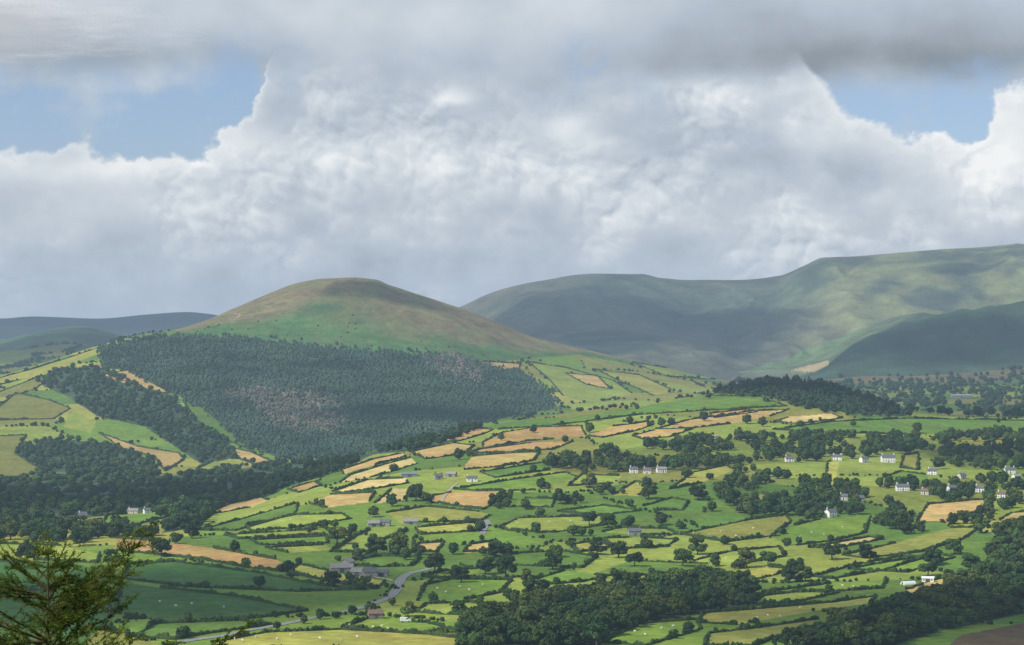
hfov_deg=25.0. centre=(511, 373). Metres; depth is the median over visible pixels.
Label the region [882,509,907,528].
broadleaf tree
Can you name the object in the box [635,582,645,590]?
broadleaf tree
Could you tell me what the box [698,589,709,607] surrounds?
broadleaf tree
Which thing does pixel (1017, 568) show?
broadleaf tree
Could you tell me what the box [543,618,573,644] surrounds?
broadleaf tree
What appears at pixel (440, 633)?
hedgerow
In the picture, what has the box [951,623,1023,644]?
ploughed field
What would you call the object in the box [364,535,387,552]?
broadleaf tree
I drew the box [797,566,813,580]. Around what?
broadleaf tree
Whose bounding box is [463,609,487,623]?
broadleaf tree
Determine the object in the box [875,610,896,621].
broadleaf tree
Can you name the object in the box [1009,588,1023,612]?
broadleaf tree
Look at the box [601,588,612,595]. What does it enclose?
broadleaf tree
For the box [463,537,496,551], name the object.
hedgerow
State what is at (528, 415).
hedgerow bushes
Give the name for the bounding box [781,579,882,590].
pasture field
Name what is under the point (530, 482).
pasture field
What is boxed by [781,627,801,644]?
broadleaf tree
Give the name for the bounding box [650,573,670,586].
broadleaf tree
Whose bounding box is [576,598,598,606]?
broadleaf tree
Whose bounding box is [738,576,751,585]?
broadleaf tree
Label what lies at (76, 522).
broadleaf tree
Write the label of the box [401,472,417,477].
long barn
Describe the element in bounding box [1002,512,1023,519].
stubble field
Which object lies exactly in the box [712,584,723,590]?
broadleaf tree
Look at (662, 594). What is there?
broadleaf tree
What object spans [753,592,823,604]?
pasture field
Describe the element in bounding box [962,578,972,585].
broadleaf tree
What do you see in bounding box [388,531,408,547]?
broadleaf tree
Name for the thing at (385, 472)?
hedgerow
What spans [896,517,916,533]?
broadleaf tree
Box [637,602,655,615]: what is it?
broadleaf tree
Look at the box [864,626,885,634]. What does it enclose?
broadleaf tree
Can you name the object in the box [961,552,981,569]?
broadleaf tree
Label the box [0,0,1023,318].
sky
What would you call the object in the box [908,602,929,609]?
broadleaf tree
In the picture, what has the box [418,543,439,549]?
stubble field
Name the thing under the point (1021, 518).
broadleaf tree
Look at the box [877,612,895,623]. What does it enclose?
broadleaf tree
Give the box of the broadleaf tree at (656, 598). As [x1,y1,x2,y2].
[641,595,661,603]
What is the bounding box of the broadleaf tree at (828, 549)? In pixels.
[823,542,841,559]
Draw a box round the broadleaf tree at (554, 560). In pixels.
[542,551,562,569]
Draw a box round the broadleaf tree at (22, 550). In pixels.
[14,543,38,557]
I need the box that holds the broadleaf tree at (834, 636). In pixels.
[820,626,844,644]
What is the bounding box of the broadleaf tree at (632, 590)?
[616,584,640,594]
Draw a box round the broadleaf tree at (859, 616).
[853,613,866,625]
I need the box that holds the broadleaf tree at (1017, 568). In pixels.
[1011,564,1023,574]
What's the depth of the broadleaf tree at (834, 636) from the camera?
1013.16 m
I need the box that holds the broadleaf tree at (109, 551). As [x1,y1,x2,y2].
[103,549,121,562]
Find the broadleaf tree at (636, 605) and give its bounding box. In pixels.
[630,602,643,610]
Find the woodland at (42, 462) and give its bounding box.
[15,434,157,473]
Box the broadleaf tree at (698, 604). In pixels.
[691,593,703,612]
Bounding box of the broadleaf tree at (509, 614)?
[502,611,516,620]
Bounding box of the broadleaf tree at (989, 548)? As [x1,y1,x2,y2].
[983,542,1005,554]
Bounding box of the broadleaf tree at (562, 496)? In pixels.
[552,488,568,503]
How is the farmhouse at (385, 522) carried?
on the farmland
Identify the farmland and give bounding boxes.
[0,380,1023,644]
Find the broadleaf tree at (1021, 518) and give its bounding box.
[1017,515,1023,527]
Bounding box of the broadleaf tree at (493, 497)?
[489,493,502,505]
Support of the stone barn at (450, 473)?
on the farmland
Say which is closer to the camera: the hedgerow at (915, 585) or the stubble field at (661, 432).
the hedgerow at (915, 585)
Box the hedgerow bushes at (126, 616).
[0,396,1023,644]
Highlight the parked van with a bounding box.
[400,617,410,621]
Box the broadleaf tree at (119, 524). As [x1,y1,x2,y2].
[110,522,122,535]
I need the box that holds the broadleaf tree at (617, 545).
[608,540,627,557]
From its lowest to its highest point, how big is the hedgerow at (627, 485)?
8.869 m
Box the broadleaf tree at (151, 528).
[140,524,155,537]
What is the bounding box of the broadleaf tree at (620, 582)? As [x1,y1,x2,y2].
[610,580,630,590]
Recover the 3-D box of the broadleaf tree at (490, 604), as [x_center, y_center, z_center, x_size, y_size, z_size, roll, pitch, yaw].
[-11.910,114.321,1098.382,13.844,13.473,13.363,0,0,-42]
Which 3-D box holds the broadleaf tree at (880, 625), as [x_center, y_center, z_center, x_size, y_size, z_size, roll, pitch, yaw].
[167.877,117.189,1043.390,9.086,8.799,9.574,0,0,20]
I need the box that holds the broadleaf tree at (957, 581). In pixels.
[944,577,962,586]
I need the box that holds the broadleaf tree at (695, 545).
[688,536,707,554]
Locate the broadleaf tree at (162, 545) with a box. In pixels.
[150,537,172,556]
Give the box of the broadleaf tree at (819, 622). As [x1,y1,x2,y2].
[813,621,828,627]
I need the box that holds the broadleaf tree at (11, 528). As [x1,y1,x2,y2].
[0,520,18,539]
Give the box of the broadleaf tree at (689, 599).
[677,594,695,614]
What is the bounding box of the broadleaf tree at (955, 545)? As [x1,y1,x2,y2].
[944,538,963,554]
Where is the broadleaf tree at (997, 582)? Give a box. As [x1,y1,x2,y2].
[988,577,1006,588]
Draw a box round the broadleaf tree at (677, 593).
[672,590,695,613]
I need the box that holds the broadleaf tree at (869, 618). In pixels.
[859,609,878,625]
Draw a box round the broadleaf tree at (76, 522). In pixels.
[72,515,87,525]
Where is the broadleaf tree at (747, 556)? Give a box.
[737,548,756,566]
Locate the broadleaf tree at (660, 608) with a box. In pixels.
[650,602,666,620]
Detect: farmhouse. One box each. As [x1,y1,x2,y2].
[362,566,377,576]
[379,517,390,525]
[433,472,443,479]
[627,526,641,535]
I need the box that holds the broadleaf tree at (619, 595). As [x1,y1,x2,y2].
[606,588,631,600]
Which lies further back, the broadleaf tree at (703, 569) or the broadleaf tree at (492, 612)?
the broadleaf tree at (703, 569)
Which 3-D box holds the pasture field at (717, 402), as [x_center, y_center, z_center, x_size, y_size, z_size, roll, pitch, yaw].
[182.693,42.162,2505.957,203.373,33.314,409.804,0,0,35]
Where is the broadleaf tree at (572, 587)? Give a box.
[554,584,577,592]
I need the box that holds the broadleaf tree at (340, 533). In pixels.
[327,527,348,543]
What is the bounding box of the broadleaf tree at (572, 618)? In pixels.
[564,614,581,631]
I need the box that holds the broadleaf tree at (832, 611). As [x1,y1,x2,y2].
[825,607,852,622]
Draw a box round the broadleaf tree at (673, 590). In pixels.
[663,588,677,592]
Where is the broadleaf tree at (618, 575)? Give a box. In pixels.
[611,569,632,582]
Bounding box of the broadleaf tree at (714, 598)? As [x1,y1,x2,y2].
[701,590,721,608]
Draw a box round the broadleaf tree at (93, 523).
[88,519,107,528]
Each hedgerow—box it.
[0,347,97,377]
[0,374,48,395]
[0,392,70,419]
[0,433,43,481]
[0,558,29,562]
[1,540,61,545]
[4,584,46,587]
[4,586,45,590]
[33,551,100,562]
[98,432,184,470]
[101,369,170,393]
[103,511,127,520]
[105,513,169,523]
[107,597,111,617]
[112,585,121,611]
[116,536,148,539]
[116,548,294,571]
[122,557,366,591]
[132,615,273,639]
[159,585,308,620]
[182,400,254,450]
[183,399,247,444]
[195,460,213,468]
[200,501,298,530]
[210,625,458,644]
[213,544,276,559]
[217,506,250,512]
[220,496,269,508]
[223,531,324,538]
[226,445,273,463]
[226,526,317,534]
[244,511,352,530]
[249,533,328,544]
[265,541,323,547]
[267,547,288,552]
[286,562,328,571]
[287,480,321,492]
[288,570,386,588]
[308,500,327,507]
[329,527,370,551]
[330,489,376,500]
[331,476,402,491]
[333,479,408,493]
[334,526,407,552]
[339,455,410,481]
[340,551,421,566]
[341,453,401,469]
[341,615,367,626]
[343,617,456,632]
[365,536,414,557]
[370,462,417,476]
[374,455,406,464]
[374,487,391,502]
[386,504,478,512]
[410,442,475,459]
[411,538,444,551]
[414,518,480,534]
[415,598,478,608]
[415,608,464,614]
[416,575,512,599]
[418,514,492,522]
[421,566,478,575]
[422,574,475,578]
[428,490,451,501]
[431,498,503,509]
[433,426,493,442]
[453,471,576,488]
[454,488,535,490]
[459,557,498,567]
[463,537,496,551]
[464,442,531,453]
[464,450,540,469]
[465,439,573,453]
[479,461,543,471]
[481,437,553,447]
[481,467,550,477]
[483,424,586,441]
[484,360,519,369]
[498,394,786,429]
[502,514,606,532]
[504,549,595,567]
[511,495,554,507]
[528,361,562,394]
[529,361,631,392]
[534,574,611,584]
[535,568,564,579]
[557,503,641,513]
[565,372,608,388]
[567,472,619,485]
[567,537,608,551]
[570,482,612,485]
[576,571,689,586]
[588,420,653,437]
[594,568,693,575]
[597,369,653,394]
[598,369,673,390]
[602,524,677,534]
[602,616,702,644]
[603,533,678,548]
[605,534,629,538]
[612,480,656,494]
[631,429,654,435]
[632,361,715,379]
[632,427,693,438]
[632,558,707,563]
[633,361,666,367]
[642,496,689,510]
[655,408,789,428]
[659,421,730,428]
[669,463,733,487]
[670,480,702,488]
[680,512,791,541]
[692,545,785,561]
[697,593,877,618]
[699,619,737,624]
[702,616,818,644]
[705,624,800,644]
[709,408,757,417]
[736,491,777,505]
[744,563,793,578]
[752,587,839,604]
[761,580,831,592]
[765,576,887,592]
[772,416,1023,429]
[775,413,842,423]
[776,428,911,433]
[794,518,820,525]
[795,515,871,545]
[808,534,883,547]
[814,553,923,578]
[825,460,830,471]
[842,541,895,554]
[845,525,977,557]
[848,553,955,572]
[882,470,925,477]
[899,451,919,469]
[904,572,954,593]
[905,582,923,588]
[916,497,995,519]
[999,509,1023,519]
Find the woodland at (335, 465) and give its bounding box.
[169,422,477,529]
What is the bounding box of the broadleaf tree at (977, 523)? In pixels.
[970,518,990,532]
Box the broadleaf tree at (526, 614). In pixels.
[516,606,541,624]
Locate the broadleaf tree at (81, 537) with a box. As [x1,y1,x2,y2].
[72,531,89,545]
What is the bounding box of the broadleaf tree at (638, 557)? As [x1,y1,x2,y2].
[624,552,643,565]
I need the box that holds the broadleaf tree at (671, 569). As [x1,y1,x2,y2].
[668,567,687,572]
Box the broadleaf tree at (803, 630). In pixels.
[796,628,810,644]
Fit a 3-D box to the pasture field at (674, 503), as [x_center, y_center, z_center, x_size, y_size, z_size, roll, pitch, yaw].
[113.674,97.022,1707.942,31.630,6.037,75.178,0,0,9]
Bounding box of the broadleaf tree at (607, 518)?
[599,513,617,527]
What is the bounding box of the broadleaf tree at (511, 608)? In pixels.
[507,605,523,611]
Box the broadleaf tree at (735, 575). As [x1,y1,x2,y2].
[721,571,742,584]
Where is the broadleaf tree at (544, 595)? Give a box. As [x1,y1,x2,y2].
[530,590,554,601]
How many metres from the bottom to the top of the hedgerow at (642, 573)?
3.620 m
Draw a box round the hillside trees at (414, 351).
[193,314,987,386]
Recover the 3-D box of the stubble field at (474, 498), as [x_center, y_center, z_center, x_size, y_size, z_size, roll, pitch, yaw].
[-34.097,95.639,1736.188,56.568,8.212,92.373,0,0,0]
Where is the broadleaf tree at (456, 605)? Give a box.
[449,600,466,611]
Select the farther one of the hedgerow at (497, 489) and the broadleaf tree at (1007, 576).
the hedgerow at (497, 489)
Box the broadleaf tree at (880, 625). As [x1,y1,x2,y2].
[874,623,887,627]
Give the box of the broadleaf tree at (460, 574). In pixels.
[452,566,469,581]
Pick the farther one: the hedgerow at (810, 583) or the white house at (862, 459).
the white house at (862, 459)
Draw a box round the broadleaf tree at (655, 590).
[648,587,662,592]
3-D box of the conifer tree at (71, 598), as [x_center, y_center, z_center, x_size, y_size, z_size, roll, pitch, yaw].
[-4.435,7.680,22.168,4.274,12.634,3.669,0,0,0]
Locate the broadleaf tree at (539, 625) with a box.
[529,620,545,628]
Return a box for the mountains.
[0,243,1023,381]
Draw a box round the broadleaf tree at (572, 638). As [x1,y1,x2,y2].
[559,628,578,644]
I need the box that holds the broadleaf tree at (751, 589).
[738,584,764,600]
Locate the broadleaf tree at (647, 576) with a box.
[645,571,664,582]
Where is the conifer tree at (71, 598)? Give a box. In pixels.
[0,520,259,644]
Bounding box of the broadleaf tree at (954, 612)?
[937,607,963,627]
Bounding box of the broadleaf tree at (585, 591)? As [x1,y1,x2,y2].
[577,585,593,597]
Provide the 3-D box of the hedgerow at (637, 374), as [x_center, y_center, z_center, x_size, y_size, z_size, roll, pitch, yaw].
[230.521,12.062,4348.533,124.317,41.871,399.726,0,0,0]
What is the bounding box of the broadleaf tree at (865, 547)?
[857,543,872,555]
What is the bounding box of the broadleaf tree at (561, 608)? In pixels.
[555,603,567,614]
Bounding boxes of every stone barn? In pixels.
[329,563,353,572]
[341,558,354,565]
[350,568,362,575]
[367,520,379,526]
[378,569,388,575]
[403,518,417,524]
[445,471,456,476]
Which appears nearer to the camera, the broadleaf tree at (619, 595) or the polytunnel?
the broadleaf tree at (619, 595)
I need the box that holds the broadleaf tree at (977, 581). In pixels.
[972,577,991,591]
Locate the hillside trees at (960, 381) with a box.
[734,365,1023,415]
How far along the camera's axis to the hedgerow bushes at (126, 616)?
1333.99 m
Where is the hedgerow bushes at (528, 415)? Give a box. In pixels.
[0,329,1023,466]
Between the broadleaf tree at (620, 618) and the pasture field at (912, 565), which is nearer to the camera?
the broadleaf tree at (620, 618)
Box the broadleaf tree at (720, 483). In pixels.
[717,481,734,491]
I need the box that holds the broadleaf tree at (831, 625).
[826,622,843,627]
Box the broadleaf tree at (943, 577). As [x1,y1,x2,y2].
[941,574,961,584]
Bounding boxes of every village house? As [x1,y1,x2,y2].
[840,492,847,500]
[856,493,864,501]
[920,487,929,494]
[957,471,965,478]
[997,490,1005,497]
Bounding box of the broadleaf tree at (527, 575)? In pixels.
[520,568,535,579]
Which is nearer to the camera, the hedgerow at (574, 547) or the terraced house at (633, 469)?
the hedgerow at (574, 547)
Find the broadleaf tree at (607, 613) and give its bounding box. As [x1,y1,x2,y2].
[590,607,614,627]
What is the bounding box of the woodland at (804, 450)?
[545,427,1023,469]
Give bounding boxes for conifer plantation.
[97,331,561,458]
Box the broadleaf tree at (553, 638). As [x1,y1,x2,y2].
[542,629,558,644]
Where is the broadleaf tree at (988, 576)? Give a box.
[979,574,993,578]
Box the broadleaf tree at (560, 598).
[546,595,565,604]
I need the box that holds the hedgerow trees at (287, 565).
[3,351,920,644]
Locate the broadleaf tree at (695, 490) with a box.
[688,484,708,499]
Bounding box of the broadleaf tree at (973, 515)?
[969,512,984,521]
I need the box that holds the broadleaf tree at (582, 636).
[569,624,590,644]
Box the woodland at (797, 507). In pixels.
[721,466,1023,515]
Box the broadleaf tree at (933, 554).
[922,546,944,562]
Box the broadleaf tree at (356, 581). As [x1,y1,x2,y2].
[352,576,367,589]
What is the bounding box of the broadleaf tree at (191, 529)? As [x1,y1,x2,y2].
[183,523,200,538]
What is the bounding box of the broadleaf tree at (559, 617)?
[550,614,566,619]
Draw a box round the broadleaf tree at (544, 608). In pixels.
[532,603,551,615]
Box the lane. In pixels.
[480,520,490,533]
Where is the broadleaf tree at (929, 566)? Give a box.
[917,561,937,575]
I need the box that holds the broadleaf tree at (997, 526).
[990,518,1013,532]
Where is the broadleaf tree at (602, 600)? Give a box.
[596,598,606,603]
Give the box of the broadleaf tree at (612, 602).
[607,599,619,606]
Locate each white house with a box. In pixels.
[466,474,477,481]
[784,455,794,461]
[832,453,841,460]
[859,455,868,462]
[880,453,895,462]
[895,482,909,490]
[927,467,936,474]
[947,484,956,491]
[975,484,984,491]
[1003,466,1015,473]
[1011,472,1021,477]
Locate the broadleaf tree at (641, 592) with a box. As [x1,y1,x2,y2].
[634,589,650,595]
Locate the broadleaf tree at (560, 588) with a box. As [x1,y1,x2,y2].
[544,584,569,592]
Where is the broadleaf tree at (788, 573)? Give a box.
[780,566,799,579]
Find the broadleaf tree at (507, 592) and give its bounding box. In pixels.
[501,588,520,598]
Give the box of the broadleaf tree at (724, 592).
[717,588,728,601]
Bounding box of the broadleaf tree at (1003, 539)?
[989,535,1009,543]
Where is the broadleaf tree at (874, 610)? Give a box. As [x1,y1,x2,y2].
[867,607,880,614]
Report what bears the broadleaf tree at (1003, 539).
on the farmland
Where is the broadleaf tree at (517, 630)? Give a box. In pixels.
[511,625,534,644]
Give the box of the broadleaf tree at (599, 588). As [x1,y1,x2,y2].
[593,584,614,595]
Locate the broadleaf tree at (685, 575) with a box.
[675,570,698,583]
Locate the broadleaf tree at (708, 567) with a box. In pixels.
[699,565,718,571]
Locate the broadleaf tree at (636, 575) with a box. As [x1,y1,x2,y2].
[625,571,640,584]
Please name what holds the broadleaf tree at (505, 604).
on the farmland
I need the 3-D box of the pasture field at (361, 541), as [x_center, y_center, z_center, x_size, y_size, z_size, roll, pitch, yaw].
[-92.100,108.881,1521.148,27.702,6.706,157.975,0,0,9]
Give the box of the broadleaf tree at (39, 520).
[36,517,49,523]
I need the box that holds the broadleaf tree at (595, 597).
[586,594,610,604]
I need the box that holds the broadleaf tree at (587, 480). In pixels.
[581,472,596,486]
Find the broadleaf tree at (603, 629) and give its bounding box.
[585,622,611,644]
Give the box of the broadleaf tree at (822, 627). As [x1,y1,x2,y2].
[816,624,832,630]
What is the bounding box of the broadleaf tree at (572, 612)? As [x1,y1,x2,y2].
[564,610,583,616]
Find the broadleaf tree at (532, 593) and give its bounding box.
[517,590,537,602]
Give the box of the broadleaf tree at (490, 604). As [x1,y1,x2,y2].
[477,600,503,612]
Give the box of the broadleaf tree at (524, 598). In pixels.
[509,593,530,604]
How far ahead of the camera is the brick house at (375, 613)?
1126.38 m
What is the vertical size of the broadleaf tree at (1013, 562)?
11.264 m
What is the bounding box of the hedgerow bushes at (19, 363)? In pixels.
[0,341,82,373]
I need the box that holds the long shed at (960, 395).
[950,394,971,397]
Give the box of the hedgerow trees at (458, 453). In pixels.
[0,395,1023,628]
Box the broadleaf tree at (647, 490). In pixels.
[641,484,657,498]
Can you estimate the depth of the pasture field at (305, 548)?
1457.59 m
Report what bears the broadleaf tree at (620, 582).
on the farmland
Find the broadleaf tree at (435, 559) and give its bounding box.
[423,552,445,573]
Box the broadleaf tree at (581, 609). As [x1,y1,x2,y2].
[571,604,596,613]
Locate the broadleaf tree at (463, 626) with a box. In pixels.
[454,618,476,638]
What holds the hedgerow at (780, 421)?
on the farmland
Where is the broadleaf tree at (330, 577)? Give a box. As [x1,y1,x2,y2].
[322,570,341,586]
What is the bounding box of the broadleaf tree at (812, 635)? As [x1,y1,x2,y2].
[800,628,825,644]
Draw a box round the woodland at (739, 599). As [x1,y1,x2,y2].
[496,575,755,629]
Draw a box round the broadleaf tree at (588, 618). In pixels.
[576,612,609,643]
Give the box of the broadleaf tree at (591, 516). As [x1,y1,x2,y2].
[581,511,597,524]
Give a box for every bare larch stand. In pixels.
[210,380,353,433]
[423,351,489,383]
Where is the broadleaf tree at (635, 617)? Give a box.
[627,610,645,626]
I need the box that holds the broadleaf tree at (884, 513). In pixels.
[875,511,888,522]
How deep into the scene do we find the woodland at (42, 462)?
3066.06 m
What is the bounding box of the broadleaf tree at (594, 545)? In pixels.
[588,540,607,552]
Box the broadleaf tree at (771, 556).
[758,550,777,565]
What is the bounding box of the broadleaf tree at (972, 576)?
[967,573,990,581]
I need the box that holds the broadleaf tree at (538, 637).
[527,628,548,644]
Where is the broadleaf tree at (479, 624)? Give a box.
[472,619,486,643]
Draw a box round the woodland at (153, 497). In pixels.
[0,452,332,519]
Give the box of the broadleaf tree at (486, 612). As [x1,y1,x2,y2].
[468,608,489,616]
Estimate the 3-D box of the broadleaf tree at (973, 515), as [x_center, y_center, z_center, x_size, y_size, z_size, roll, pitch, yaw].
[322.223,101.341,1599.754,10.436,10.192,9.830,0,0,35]
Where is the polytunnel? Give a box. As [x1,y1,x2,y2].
[900,581,915,584]
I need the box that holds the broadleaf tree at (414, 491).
[406,483,423,500]
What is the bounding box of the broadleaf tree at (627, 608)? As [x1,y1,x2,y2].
[612,603,635,615]
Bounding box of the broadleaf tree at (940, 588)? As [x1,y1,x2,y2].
[932,584,947,596]
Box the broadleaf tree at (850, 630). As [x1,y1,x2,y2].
[838,619,863,640]
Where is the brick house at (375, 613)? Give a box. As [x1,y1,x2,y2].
[367,607,383,618]
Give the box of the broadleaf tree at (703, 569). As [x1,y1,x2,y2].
[694,567,712,574]
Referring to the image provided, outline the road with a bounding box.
[175,568,429,642]
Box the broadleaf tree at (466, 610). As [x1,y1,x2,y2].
[459,606,482,617]
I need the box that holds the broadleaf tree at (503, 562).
[495,554,517,573]
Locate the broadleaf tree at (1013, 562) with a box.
[1009,561,1023,572]
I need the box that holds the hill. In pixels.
[0,277,1023,501]
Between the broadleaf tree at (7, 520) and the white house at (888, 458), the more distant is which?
the white house at (888, 458)
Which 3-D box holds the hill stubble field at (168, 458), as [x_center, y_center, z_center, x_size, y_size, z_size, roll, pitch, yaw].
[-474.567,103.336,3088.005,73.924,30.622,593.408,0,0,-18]
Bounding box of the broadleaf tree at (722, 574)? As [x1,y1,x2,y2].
[713,572,727,578]
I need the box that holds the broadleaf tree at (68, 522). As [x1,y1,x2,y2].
[56,518,72,528]
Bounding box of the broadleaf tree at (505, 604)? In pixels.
[498,601,515,611]
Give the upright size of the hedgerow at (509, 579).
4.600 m
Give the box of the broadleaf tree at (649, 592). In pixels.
[642,589,654,594]
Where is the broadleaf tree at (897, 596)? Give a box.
[890,592,906,600]
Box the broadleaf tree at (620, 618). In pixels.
[611,610,628,629]
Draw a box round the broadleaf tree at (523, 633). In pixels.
[518,626,531,644]
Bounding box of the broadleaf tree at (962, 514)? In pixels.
[957,510,969,523]
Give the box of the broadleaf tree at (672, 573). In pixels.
[667,569,684,577]
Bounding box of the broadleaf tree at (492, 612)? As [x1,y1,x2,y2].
[482,608,496,616]
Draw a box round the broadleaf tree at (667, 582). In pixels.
[664,580,678,586]
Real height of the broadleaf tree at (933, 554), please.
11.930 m
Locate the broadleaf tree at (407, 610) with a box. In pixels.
[400,601,415,614]
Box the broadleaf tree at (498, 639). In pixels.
[482,625,505,644]
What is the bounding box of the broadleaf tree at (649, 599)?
[644,597,653,603]
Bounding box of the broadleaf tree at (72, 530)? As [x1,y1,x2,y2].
[68,526,83,538]
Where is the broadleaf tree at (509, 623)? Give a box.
[498,616,521,643]
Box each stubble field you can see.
[105,435,182,466]
[106,370,165,391]
[114,539,281,567]
[216,497,267,513]
[235,449,266,462]
[292,482,319,490]
[312,493,370,507]
[338,478,405,491]
[341,458,415,482]
[343,453,404,473]
[376,489,406,502]
[415,443,470,459]
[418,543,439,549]
[429,492,495,506]
[447,429,488,440]
[462,453,536,469]
[464,541,492,552]
[477,441,568,452]
[483,426,584,446]
[486,362,518,369]
[569,374,606,387]
[588,422,646,437]
[638,429,683,437]
[663,410,787,428]
[713,410,753,414]
[782,413,836,422]
[824,537,880,545]
[907,579,942,592]
[917,500,983,520]
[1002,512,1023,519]
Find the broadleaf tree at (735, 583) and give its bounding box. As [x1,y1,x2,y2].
[726,578,745,589]
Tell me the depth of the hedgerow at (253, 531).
1563.81 m
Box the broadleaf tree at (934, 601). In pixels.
[923,598,941,609]
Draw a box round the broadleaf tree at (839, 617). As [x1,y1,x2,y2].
[826,613,852,622]
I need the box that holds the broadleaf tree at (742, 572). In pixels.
[725,570,745,577]
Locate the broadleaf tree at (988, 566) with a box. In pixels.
[975,562,997,573]
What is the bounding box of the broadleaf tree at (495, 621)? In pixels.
[487,616,507,633]
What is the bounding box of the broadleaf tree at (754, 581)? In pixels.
[748,577,761,588]
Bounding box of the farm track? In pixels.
[439,483,457,503]
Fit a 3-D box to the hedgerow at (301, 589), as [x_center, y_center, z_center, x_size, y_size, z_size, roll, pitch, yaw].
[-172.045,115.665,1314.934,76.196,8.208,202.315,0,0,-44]
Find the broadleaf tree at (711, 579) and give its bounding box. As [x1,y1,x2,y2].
[704,576,724,584]
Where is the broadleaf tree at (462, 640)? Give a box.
[454,636,468,644]
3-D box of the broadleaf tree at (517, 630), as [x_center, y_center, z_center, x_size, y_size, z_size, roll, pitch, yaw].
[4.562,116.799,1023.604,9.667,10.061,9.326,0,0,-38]
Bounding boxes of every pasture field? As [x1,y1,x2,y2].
[0,348,98,383]
[0,349,31,365]
[0,375,46,396]
[0,394,67,420]
[0,435,45,476]
[0,544,96,560]
[0,562,117,587]
[0,591,107,644]
[64,411,95,432]
[105,512,163,522]
[116,583,294,620]
[125,562,335,589]
[134,621,247,638]
[185,402,252,449]
[199,504,295,530]
[201,461,239,468]
[216,630,459,644]
[237,530,321,536]
[251,514,345,529]
[256,537,326,543]
[274,545,330,552]
[295,565,381,584]
[333,526,404,552]
[355,556,414,567]
[355,619,452,630]
[364,539,411,558]
[388,507,487,522]
[415,603,476,613]
[418,523,477,531]
[418,580,506,600]
[432,569,479,578]
[462,473,575,490]
[464,562,494,566]
[479,463,556,475]
[497,396,783,429]
[505,516,600,530]
[510,498,552,507]
[512,552,591,568]
[530,362,631,402]
[536,570,595,584]
[568,475,621,485]
[576,506,631,513]
[576,543,607,549]
[599,561,708,573]
[603,371,671,394]
[604,620,697,643]
[606,528,672,533]
[608,537,672,548]
[614,482,642,495]
[633,363,709,378]
[643,499,685,510]
[669,466,731,488]
[690,515,788,539]
[693,547,780,563]
[703,597,871,623]
[709,618,821,643]
[750,567,781,576]
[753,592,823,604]
[774,516,868,545]
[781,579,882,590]
[790,419,1023,433]
[822,557,897,575]
[827,461,839,482]
[851,528,972,558]
[861,555,947,569]
[883,472,927,482]
[900,454,917,469]
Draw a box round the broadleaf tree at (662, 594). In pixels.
[655,589,671,597]
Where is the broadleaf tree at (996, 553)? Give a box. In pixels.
[987,550,1005,558]
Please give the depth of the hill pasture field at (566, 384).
4155.07 m
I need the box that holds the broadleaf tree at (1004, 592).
[991,587,1009,597]
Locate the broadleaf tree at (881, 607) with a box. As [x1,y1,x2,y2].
[867,600,890,612]
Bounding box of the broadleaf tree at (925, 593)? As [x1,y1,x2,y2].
[914,588,937,602]
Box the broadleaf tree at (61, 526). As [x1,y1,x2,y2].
[52,524,68,533]
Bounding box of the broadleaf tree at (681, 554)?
[673,548,694,565]
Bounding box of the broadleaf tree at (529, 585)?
[521,578,549,591]
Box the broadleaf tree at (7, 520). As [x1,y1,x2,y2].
[4,518,17,522]
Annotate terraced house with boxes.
[629,466,637,472]
[643,466,651,473]
[656,466,666,472]
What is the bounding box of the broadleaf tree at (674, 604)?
[660,596,690,618]
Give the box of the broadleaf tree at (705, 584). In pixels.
[699,581,712,588]
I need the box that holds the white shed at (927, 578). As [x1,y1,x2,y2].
[921,576,934,581]
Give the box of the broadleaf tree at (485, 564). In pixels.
[476,556,495,573]
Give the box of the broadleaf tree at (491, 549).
[485,541,505,556]
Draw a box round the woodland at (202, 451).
[35,363,235,461]
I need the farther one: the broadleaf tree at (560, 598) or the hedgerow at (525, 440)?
the hedgerow at (525, 440)
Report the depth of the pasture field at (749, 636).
1071.11 m
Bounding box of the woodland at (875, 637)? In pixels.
[800,520,1023,644]
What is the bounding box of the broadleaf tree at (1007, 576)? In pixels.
[993,573,1010,584]
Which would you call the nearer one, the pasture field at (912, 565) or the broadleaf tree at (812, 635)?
the broadleaf tree at (812, 635)
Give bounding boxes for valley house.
[127,507,139,513]
[143,507,150,513]
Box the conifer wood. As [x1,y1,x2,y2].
[705,374,919,416]
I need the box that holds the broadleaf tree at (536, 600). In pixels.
[529,598,547,603]
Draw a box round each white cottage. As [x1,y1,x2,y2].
[78,511,87,519]
[824,507,837,517]
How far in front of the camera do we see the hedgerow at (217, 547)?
1423.52 m
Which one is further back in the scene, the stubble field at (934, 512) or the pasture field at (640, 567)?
the stubble field at (934, 512)

